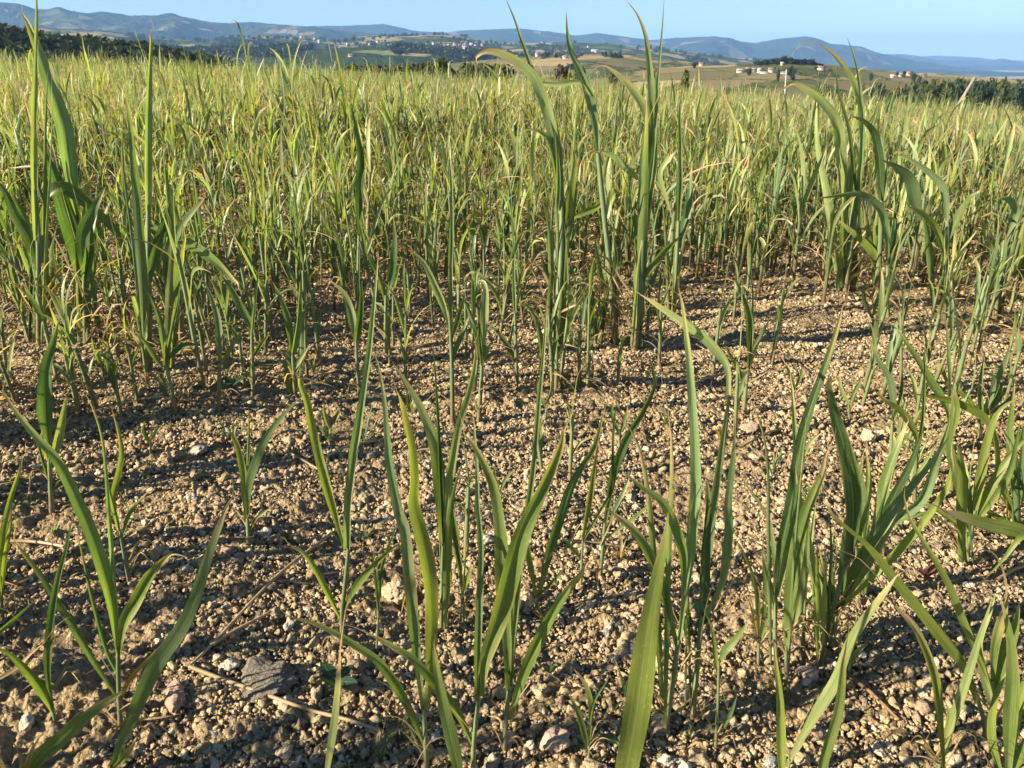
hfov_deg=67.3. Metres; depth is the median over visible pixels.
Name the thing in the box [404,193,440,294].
sorghum plant
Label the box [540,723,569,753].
stone
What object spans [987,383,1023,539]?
sorghum plant
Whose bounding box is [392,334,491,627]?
sorghum plant
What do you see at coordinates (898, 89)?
tree
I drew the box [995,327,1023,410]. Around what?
sorghum plant
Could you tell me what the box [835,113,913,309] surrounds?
sorghum plant
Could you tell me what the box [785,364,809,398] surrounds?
sorghum sprout
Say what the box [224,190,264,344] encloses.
sorghum plant
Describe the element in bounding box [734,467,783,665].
sorghum plant
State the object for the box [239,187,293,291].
sorghum plant
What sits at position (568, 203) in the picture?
sorghum plant
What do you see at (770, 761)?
stone
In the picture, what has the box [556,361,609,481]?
sorghum plant
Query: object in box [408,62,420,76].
bush
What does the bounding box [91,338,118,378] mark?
sorghum sprout
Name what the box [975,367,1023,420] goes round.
sorghum plant
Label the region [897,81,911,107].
tree
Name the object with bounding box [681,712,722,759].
grass tuft
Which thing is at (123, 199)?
sorghum plant
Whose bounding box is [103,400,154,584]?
sorghum plant
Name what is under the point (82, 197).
sorghum plant
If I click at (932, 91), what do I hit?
tree
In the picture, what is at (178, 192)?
sorghum plant
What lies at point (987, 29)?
sky
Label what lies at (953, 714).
sorghum plant
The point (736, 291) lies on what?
sorghum plant
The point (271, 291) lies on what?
sorghum plant
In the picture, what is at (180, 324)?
sorghum plant
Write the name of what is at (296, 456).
dry straw
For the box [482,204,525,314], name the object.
sorghum plant
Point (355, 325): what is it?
sorghum plant
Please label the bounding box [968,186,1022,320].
sorghum plant
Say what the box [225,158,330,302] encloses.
sorghum plant
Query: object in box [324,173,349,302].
sorghum plant
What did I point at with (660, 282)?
sorghum plant
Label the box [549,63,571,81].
bush
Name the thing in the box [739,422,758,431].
stone
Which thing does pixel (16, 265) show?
sorghum plant
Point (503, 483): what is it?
sorghum sprout
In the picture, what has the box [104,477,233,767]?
sorghum plant
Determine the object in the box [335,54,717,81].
hills
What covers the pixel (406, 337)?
sorghum plant
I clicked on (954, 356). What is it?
sorghum plant
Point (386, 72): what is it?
bush
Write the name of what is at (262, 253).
sorghum plant
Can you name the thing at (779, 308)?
sorghum plant
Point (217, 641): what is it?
dry straw
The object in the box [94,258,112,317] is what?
sorghum plant
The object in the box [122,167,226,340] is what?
sorghum plant
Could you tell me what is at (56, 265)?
sorghum plant
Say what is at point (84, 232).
sorghum plant
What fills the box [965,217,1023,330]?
sorghum plant
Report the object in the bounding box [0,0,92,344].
sorghum plant
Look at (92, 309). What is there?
sorghum plant
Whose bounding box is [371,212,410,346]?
sorghum plant
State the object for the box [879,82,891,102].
tree
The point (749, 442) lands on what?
dry straw
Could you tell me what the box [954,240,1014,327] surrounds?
sorghum plant
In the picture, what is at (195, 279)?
sorghum plant
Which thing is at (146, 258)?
sorghum plant
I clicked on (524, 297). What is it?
sorghum plant
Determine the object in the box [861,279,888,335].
sorghum sprout
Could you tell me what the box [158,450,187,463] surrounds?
soil clod
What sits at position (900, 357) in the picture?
sorghum plant
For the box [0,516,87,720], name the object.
sorghum plant
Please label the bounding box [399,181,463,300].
sorghum plant
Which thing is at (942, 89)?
tree
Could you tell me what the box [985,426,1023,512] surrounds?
sorghum plant
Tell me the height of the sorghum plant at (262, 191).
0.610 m
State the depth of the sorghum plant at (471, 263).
2.77 m
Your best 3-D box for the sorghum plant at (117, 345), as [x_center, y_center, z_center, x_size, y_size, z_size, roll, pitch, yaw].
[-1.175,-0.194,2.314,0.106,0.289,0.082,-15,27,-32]
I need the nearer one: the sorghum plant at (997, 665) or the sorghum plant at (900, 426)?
the sorghum plant at (997, 665)
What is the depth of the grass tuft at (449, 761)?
1.06 m
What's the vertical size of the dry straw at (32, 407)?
0.030 m
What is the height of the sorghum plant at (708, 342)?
0.733 m
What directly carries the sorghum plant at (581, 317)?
on the ground
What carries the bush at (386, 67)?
on the ground
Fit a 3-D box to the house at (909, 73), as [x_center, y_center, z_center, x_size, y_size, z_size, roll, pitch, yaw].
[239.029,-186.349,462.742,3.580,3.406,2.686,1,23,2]
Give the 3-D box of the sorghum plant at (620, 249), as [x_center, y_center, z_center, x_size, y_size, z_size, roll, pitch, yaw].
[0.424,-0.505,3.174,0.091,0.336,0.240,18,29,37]
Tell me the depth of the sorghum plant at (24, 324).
2.48 m
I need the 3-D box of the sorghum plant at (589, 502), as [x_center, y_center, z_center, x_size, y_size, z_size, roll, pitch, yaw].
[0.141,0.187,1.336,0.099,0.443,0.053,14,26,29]
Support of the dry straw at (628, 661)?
on the ground
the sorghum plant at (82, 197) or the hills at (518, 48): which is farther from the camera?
the hills at (518, 48)
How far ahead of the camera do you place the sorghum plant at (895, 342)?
2.28 m
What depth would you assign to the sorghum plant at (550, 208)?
2.89 m
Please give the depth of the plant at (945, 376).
2.32 m
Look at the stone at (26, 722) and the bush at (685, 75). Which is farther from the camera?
the bush at (685, 75)
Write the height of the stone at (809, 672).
0.022 m
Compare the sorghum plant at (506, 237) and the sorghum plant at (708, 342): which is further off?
the sorghum plant at (506, 237)
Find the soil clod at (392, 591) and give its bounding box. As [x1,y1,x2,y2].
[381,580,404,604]
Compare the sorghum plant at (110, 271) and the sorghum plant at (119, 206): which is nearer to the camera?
the sorghum plant at (110, 271)
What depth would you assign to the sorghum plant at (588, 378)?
2.26 m
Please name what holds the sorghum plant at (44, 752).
on the ground
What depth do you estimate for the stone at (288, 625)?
1.29 m
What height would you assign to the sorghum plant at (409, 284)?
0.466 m
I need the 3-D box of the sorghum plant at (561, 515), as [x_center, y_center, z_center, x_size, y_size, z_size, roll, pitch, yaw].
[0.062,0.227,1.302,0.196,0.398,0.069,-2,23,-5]
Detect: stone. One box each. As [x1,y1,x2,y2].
[19,712,34,732]
[164,679,186,712]
[182,299,193,308]
[188,443,207,454]
[275,743,292,760]
[283,620,294,630]
[476,389,492,401]
[526,739,534,749]
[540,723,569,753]
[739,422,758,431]
[764,753,776,767]
[796,666,819,681]
[858,650,866,658]
[860,429,876,442]
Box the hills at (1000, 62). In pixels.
[886,54,1023,66]
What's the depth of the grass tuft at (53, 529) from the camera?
1.53 m
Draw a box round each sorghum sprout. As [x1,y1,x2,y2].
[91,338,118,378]
[142,421,163,452]
[323,404,343,438]
[493,466,513,500]
[535,377,556,420]
[610,399,628,447]
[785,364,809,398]
[797,429,821,471]
[839,373,863,420]
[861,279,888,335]
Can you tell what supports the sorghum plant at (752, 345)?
on the ground
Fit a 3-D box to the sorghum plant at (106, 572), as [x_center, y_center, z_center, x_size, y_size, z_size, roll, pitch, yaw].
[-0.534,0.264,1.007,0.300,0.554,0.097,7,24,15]
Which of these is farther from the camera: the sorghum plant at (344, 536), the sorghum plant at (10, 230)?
the sorghum plant at (10, 230)
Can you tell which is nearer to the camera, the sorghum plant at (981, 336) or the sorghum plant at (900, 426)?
the sorghum plant at (900, 426)
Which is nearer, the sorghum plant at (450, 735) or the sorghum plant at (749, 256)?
the sorghum plant at (450, 735)
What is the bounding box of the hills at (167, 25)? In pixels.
[0,2,1023,76]
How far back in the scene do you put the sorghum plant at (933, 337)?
2.32 m
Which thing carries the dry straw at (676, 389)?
on the ground
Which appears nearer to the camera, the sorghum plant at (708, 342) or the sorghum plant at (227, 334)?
the sorghum plant at (708, 342)
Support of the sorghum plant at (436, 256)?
on the ground
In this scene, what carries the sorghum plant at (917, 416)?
on the ground
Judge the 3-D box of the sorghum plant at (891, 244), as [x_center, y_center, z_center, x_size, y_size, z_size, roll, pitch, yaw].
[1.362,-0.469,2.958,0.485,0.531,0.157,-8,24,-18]
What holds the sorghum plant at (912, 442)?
on the ground
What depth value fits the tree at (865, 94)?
214.93 m
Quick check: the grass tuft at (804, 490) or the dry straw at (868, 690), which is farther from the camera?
the grass tuft at (804, 490)
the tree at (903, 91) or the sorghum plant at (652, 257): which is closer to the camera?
the sorghum plant at (652, 257)
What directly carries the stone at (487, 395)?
on the ground
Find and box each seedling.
[200,413,246,444]
[224,373,244,392]
[317,662,357,691]
[377,699,422,740]
[542,665,557,674]
[602,733,619,750]
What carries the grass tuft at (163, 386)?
on the ground
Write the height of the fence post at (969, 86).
1.681 m
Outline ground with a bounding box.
[0,67,1023,767]
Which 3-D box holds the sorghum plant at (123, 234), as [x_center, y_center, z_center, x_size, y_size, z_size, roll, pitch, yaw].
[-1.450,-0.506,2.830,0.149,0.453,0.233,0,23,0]
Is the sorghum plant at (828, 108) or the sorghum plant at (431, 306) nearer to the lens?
the sorghum plant at (431, 306)
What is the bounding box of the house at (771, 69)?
[768,67,775,72]
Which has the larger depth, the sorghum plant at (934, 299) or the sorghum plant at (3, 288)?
the sorghum plant at (934, 299)
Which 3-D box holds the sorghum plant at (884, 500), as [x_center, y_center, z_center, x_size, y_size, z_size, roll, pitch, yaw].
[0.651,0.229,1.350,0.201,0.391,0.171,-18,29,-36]
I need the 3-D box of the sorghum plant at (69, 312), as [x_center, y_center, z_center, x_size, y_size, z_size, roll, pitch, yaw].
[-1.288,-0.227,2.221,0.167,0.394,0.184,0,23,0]
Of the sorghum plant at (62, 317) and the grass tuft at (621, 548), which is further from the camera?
the sorghum plant at (62, 317)
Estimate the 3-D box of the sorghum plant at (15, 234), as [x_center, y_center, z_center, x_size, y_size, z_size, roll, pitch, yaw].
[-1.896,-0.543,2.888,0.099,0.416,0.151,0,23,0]
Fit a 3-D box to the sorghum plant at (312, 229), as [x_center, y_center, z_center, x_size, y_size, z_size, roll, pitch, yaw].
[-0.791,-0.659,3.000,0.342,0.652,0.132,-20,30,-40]
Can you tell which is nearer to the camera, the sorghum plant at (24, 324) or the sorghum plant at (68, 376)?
the sorghum plant at (68, 376)
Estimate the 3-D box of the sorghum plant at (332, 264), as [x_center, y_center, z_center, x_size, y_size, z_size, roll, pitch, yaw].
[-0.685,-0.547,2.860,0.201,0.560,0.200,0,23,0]
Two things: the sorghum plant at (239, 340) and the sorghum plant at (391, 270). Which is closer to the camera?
the sorghum plant at (239, 340)
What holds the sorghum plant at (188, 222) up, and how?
on the ground
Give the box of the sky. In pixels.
[0,0,1023,60]
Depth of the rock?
1.16 m
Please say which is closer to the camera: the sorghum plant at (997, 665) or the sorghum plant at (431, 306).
the sorghum plant at (997, 665)
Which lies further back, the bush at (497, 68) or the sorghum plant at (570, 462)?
the bush at (497, 68)
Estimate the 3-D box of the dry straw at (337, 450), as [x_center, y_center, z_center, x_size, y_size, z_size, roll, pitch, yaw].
[-0.393,0.156,1.859,0.012,0.018,0.174,20,30,40]
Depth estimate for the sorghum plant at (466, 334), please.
2.47 m
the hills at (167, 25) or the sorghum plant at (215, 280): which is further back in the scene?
the hills at (167, 25)
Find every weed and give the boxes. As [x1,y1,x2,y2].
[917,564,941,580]
[934,78,953,136]
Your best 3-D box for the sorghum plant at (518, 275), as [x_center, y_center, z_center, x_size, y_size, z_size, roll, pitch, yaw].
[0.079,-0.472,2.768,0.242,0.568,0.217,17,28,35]
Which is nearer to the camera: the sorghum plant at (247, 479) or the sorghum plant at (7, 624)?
the sorghum plant at (7, 624)
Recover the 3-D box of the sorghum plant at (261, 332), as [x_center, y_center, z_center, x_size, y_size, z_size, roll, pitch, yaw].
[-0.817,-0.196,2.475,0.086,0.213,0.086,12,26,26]
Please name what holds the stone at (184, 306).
on the ground
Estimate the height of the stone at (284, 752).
0.010 m
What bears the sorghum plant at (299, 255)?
on the ground
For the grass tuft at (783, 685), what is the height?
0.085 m
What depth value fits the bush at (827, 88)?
139.95 m
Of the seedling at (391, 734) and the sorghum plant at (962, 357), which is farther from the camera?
the sorghum plant at (962, 357)
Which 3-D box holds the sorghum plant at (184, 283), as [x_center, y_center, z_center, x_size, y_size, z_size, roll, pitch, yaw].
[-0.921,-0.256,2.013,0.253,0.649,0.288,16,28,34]
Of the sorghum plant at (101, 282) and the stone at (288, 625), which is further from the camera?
the sorghum plant at (101, 282)
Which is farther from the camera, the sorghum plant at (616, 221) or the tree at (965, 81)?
the tree at (965, 81)
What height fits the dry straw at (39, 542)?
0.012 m
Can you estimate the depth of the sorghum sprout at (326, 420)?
1.92 m
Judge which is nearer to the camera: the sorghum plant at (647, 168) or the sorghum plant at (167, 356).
the sorghum plant at (167, 356)
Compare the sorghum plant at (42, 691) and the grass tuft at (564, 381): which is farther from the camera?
the grass tuft at (564, 381)
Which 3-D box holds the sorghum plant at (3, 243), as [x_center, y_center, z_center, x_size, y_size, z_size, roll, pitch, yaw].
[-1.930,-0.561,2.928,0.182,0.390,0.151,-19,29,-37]
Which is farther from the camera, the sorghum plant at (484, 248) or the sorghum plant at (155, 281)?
the sorghum plant at (484, 248)
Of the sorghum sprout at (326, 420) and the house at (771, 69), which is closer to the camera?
the sorghum sprout at (326, 420)
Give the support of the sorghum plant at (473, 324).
on the ground
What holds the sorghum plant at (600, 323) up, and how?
on the ground
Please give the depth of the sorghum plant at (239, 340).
2.15 m
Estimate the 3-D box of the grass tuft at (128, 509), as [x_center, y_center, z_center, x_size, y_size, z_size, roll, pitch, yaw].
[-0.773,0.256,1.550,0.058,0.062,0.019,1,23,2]
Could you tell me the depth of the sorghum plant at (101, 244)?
3.17 m
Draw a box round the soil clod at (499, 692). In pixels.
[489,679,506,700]
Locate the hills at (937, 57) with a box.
[922,55,1023,61]
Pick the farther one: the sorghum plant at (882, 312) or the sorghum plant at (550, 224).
the sorghum plant at (550, 224)
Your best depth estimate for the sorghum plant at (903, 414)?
1.71 m
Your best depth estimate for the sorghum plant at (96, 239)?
2.82 m
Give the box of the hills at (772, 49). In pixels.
[312,24,997,71]
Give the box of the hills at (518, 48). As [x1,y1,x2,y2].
[18,27,1021,79]
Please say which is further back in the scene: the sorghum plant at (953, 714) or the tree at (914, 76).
the tree at (914, 76)
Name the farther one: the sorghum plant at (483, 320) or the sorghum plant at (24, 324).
the sorghum plant at (24, 324)
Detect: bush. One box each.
[338,65,359,76]
[358,63,365,72]
[363,64,387,76]
[378,65,394,74]
[379,64,395,78]
[390,63,405,77]
[398,64,416,77]
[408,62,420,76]
[418,61,433,78]
[458,61,474,80]
[473,62,493,80]
[491,63,506,80]
[499,64,516,82]
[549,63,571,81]
[573,66,585,86]
[607,66,621,89]
[646,68,659,90]
[677,69,689,92]
[821,84,833,100]
[838,88,847,103]
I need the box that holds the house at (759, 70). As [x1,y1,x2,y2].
[756,68,763,72]
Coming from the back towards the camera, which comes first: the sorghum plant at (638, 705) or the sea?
the sea
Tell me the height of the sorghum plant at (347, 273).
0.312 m
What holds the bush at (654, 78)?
on the ground
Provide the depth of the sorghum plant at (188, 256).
2.71 m
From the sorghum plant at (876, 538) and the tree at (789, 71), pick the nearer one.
the sorghum plant at (876, 538)
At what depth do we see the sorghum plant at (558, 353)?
2.23 m
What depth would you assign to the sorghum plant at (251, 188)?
2.97 m
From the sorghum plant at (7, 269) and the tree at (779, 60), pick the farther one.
the tree at (779, 60)
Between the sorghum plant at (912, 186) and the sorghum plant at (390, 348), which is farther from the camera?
the sorghum plant at (912, 186)
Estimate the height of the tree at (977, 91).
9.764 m
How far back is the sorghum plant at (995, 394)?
2.08 m
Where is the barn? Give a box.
[736,69,746,72]
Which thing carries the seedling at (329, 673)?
on the ground
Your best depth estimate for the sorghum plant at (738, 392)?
2.05 m
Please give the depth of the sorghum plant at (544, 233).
2.61 m
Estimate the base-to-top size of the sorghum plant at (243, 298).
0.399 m
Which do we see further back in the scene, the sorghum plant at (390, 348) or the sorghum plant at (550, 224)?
the sorghum plant at (550, 224)
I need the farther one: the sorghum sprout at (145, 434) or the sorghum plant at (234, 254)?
the sorghum plant at (234, 254)
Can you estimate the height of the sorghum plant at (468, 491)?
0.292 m
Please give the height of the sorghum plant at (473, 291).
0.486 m
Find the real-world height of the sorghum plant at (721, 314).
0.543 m
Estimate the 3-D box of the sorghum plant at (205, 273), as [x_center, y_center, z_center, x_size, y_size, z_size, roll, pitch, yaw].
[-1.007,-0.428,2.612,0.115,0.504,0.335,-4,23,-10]
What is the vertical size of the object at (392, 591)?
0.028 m
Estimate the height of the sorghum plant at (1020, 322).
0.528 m
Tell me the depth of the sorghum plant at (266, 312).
2.40 m
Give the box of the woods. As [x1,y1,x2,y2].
[0,22,761,84]
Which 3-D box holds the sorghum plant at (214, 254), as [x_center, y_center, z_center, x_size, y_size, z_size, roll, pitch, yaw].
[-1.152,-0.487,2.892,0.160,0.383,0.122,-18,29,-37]
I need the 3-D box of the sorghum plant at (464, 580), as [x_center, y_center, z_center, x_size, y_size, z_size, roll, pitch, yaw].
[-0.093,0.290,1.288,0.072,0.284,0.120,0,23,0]
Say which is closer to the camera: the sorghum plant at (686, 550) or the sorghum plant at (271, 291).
the sorghum plant at (686, 550)
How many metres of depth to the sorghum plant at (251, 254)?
3.01 m
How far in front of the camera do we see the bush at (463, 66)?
96.78 m
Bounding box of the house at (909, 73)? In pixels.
[906,71,912,75]
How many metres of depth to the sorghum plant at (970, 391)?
2.04 m
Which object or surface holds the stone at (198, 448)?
on the ground
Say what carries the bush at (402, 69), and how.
on the ground
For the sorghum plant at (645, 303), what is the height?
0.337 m
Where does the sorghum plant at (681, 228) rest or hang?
on the ground
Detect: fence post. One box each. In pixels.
[784,70,786,93]
[953,77,975,114]
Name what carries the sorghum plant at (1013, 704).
on the ground
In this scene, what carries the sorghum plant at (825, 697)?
on the ground
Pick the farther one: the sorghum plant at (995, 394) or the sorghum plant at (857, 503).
the sorghum plant at (995, 394)
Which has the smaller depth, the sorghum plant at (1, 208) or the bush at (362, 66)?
the sorghum plant at (1, 208)
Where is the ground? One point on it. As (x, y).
(18, 699)
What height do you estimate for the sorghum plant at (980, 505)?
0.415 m
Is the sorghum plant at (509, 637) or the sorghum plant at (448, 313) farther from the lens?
the sorghum plant at (448, 313)
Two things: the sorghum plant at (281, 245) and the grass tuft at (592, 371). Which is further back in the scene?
the sorghum plant at (281, 245)
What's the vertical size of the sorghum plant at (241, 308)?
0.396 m
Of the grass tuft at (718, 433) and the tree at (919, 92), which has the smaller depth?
the grass tuft at (718, 433)
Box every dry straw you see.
[10,539,77,549]
[28,326,96,411]
[122,363,149,389]
[188,531,383,731]
[212,611,269,646]
[278,446,316,468]
[324,439,379,458]
[417,448,448,454]
[560,539,635,549]
[627,659,663,712]
[662,372,724,395]
[739,428,780,448]
[846,673,899,720]
[995,565,1023,581]
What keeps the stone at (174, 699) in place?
on the ground
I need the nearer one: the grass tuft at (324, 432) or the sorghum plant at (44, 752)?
the sorghum plant at (44, 752)
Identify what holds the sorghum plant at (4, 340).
on the ground
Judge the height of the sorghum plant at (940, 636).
0.483 m
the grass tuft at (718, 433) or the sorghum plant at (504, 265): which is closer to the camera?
the grass tuft at (718, 433)
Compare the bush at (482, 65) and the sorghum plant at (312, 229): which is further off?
the bush at (482, 65)
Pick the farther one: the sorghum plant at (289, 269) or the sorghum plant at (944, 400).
the sorghum plant at (289, 269)
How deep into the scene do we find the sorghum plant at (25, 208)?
3.01 m
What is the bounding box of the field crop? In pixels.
[0,20,1023,765]
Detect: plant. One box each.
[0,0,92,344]
[0,146,21,248]
[0,151,64,280]
[0,177,29,307]
[0,177,62,272]
[0,184,22,282]
[0,191,48,339]
[0,202,28,289]
[0,214,9,260]
[0,231,17,303]
[0,275,51,341]
[0,276,10,305]
[0,292,17,401]
[0,302,34,370]
[0,439,30,619]
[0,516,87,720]
[0,600,34,633]
[0,684,135,767]
[1,229,42,307]
[1,375,188,729]
[7,5,133,315]
[10,181,129,321]
[15,262,130,409]
[16,242,71,326]
[24,189,61,273]
[24,235,81,383]
[27,320,85,513]
[28,238,104,365]
[37,291,82,421]
[43,183,113,326]
[45,261,102,396]
[48,236,59,295]
[48,249,62,310]
[49,221,69,261]
[56,187,112,343]
[59,154,156,335]
[74,306,155,419]
[78,154,209,411]
[80,122,144,276]
[81,167,108,256]
[81,207,134,302]
[81,216,116,297]
[93,298,142,419]
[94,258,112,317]
[95,21,246,369]
[95,233,111,311]
[96,194,133,323]
[97,188,132,324]
[102,187,127,276]
[103,278,134,363]
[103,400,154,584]
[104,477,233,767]
[106,233,130,329]
[107,188,134,281]
[113,116,163,252]
[113,219,202,325]
[120,212,135,286]
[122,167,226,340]
[124,162,205,368]
[126,290,163,386]
[129,201,183,312]
[133,141,176,272]
[137,283,200,416]
[144,193,237,320]
[152,186,191,343]
[152,269,187,330]
[155,168,210,288]
[155,200,200,317]
[164,188,195,266]
[168,254,238,371]
[169,183,238,344]
[183,225,227,309]
[186,192,234,287]
[187,200,242,307]
[187,252,197,294]
[190,182,235,326]
[193,208,241,318]
[196,204,227,295]
[196,228,246,348]
[204,274,235,354]
[204,282,242,411]
[206,277,246,358]
[216,204,327,361]
[216,214,253,285]
[217,220,279,325]
[218,262,268,396]
[219,140,275,289]
[219,285,235,339]
[221,201,280,276]
[222,288,273,388]
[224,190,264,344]
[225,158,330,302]
[226,150,270,278]
[226,398,299,544]
[229,177,275,313]
[236,236,266,287]
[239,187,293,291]
[243,184,289,278]
[244,232,269,310]
[245,181,296,340]
[246,205,297,311]
[247,178,291,282]
[247,292,269,348]
[261,133,334,289]
[261,177,317,314]
[262,273,280,302]
[265,183,353,376]
[266,165,316,304]
[267,138,335,311]
[267,176,321,308]
[268,218,330,365]
[273,283,315,394]
[275,167,324,290]
[275,349,437,767]
[280,258,422,648]
[283,199,345,305]
[283,220,331,284]
[287,172,332,259]
[292,231,320,284]
[298,125,352,291]
[305,219,331,288]
[308,164,347,309]
[313,196,383,339]
[316,104,375,317]
[322,189,376,277]
[322,214,377,329]
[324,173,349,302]
[325,602,347,767]
[330,280,371,399]
[336,224,355,297]
[347,395,570,767]
[355,180,411,300]
[362,217,412,352]
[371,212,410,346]
[371,524,397,654]
[372,282,416,364]
[374,216,423,309]
[378,195,430,318]
[383,262,438,390]
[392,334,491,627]
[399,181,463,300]
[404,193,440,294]
[408,146,494,422]
[428,228,456,301]
[429,260,436,328]
[430,218,501,360]
[432,631,462,767]
[434,217,479,322]
[438,299,467,354]
[438,511,475,623]
[439,276,512,394]
[444,264,493,357]
[445,439,493,559]
[448,228,478,314]
[455,280,503,422]
[459,278,591,751]
[464,185,537,343]
[465,224,502,293]
[468,0,612,348]
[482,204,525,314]
[488,149,567,304]
[488,208,512,309]
[490,203,511,267]
[492,253,542,383]
[492,406,605,614]
[493,173,555,323]
[494,251,531,354]
[500,254,530,319]
[516,190,577,302]
[517,14,671,346]
[517,95,611,346]
[518,271,577,399]
[522,386,561,471]
[523,223,593,387]
[526,229,570,323]
[528,165,572,269]
[540,287,576,389]
[555,649,618,758]
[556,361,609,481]
[560,265,596,386]
[560,387,619,584]
[561,259,609,365]
[568,233,589,296]
[568,241,589,325]
[571,353,663,575]
[572,0,691,350]
[572,253,597,339]
[572,256,615,348]
[576,252,631,346]
[580,320,610,389]
[586,271,728,729]
[593,224,631,281]
[594,511,668,767]
[599,173,632,268]
[606,287,761,722]
[616,328,635,384]
[621,233,674,340]
[622,232,655,302]
[626,200,660,297]
[630,258,652,315]
[634,267,680,365]
[645,95,714,320]
[653,247,670,303]
[659,224,675,301]
[679,212,739,373]
[685,620,749,751]
[703,239,751,322]
[706,287,846,670]
[717,263,768,413]
[727,228,778,318]
[730,283,750,436]
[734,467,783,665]
[747,555,917,767]
[753,429,835,676]
[769,82,884,290]
[770,250,810,364]
[774,645,785,767]
[777,366,871,664]
[780,436,953,650]
[787,38,884,290]
[795,502,815,652]
[812,191,913,320]
[818,618,848,767]
[823,491,1004,738]
[829,609,868,678]
[830,217,928,406]
[833,414,952,597]
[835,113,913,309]
[835,230,920,401]
[846,317,892,416]
[848,553,980,767]
[863,263,926,376]
[869,338,910,457]
[874,252,956,391]
[875,355,937,501]
[880,385,925,478]
[883,150,980,321]
[889,416,943,485]
[894,261,993,394]
[896,327,998,493]
[901,331,965,426]
[903,486,1023,767]
[904,386,921,454]
[906,600,991,767]
[909,269,962,392]
[920,504,1023,578]
[921,209,1019,345]
[922,236,968,325]
[924,234,1005,460]
[925,387,1023,565]
[926,241,959,323]
[931,316,985,376]
[944,349,992,433]
[945,225,1021,372]
[946,461,987,542]
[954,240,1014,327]
[955,346,1019,440]
[958,207,1014,327]
[962,306,989,364]
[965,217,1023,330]
[965,596,1023,767]
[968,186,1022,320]
[973,238,1020,312]
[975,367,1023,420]
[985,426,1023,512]
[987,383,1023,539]
[988,261,1023,354]
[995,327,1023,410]
[999,232,1023,329]
[1002,303,1023,342]
[1006,291,1023,365]
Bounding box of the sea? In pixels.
[956,65,1023,70]
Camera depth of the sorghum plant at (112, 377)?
1.96 m
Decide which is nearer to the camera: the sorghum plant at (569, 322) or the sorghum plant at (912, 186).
the sorghum plant at (569, 322)
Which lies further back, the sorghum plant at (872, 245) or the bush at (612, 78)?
the bush at (612, 78)
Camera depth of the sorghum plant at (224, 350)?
2.42 m
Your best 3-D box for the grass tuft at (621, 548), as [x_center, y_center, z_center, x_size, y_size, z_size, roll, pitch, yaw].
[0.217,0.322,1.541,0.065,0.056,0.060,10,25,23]
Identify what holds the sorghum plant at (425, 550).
on the ground
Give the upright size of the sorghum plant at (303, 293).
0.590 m
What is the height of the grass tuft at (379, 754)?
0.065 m
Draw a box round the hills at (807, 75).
[548,63,1023,114]
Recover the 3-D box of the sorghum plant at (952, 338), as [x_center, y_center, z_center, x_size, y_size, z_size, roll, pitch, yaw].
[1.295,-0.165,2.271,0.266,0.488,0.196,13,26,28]
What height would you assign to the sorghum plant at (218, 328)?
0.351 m
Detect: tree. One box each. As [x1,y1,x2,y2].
[434,56,454,80]
[774,58,782,64]
[777,68,780,82]
[786,57,795,63]
[787,65,792,79]
[790,68,796,81]
[807,59,815,64]
[862,82,869,102]
[868,83,880,104]
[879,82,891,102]
[888,83,900,102]
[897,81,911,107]
[906,80,920,104]
[911,72,917,80]
[913,84,923,106]
[914,85,929,109]
[916,82,937,109]
[919,78,927,85]
[932,78,941,109]
[937,79,950,109]
[946,79,964,105]
[954,76,965,88]
[957,80,971,110]
[966,81,987,112]
[980,80,994,112]
[985,77,997,85]
[985,81,997,111]
[993,78,1011,113]
[1005,79,1023,109]
[1007,81,1023,112]
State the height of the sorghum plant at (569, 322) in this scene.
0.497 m
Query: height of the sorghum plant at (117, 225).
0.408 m
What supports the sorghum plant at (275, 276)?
on the ground
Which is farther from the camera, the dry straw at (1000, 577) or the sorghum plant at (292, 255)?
the sorghum plant at (292, 255)
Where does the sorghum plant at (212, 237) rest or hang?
on the ground
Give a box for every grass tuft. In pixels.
[42,521,60,534]
[97,305,135,342]
[117,500,137,519]
[155,371,188,397]
[296,354,330,372]
[319,407,346,439]
[341,520,382,537]
[342,730,387,767]
[345,404,382,441]
[404,385,425,416]
[440,753,452,767]
[531,604,548,620]
[558,366,580,388]
[581,358,611,381]
[606,533,634,560]
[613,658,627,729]
[658,402,679,424]
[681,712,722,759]
[714,422,735,436]
[756,658,789,698]
[757,444,809,486]
[802,484,833,497]
[836,623,871,642]
[890,566,917,592]
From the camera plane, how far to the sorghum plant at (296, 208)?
2.87 m
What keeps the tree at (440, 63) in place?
on the ground
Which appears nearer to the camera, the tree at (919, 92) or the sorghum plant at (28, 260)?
the sorghum plant at (28, 260)
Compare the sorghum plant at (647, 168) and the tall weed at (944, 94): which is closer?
the sorghum plant at (647, 168)
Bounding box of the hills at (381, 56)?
[214,47,467,73]
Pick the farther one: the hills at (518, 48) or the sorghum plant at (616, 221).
the hills at (518, 48)
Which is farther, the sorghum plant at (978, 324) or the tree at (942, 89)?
the tree at (942, 89)
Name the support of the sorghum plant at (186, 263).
on the ground

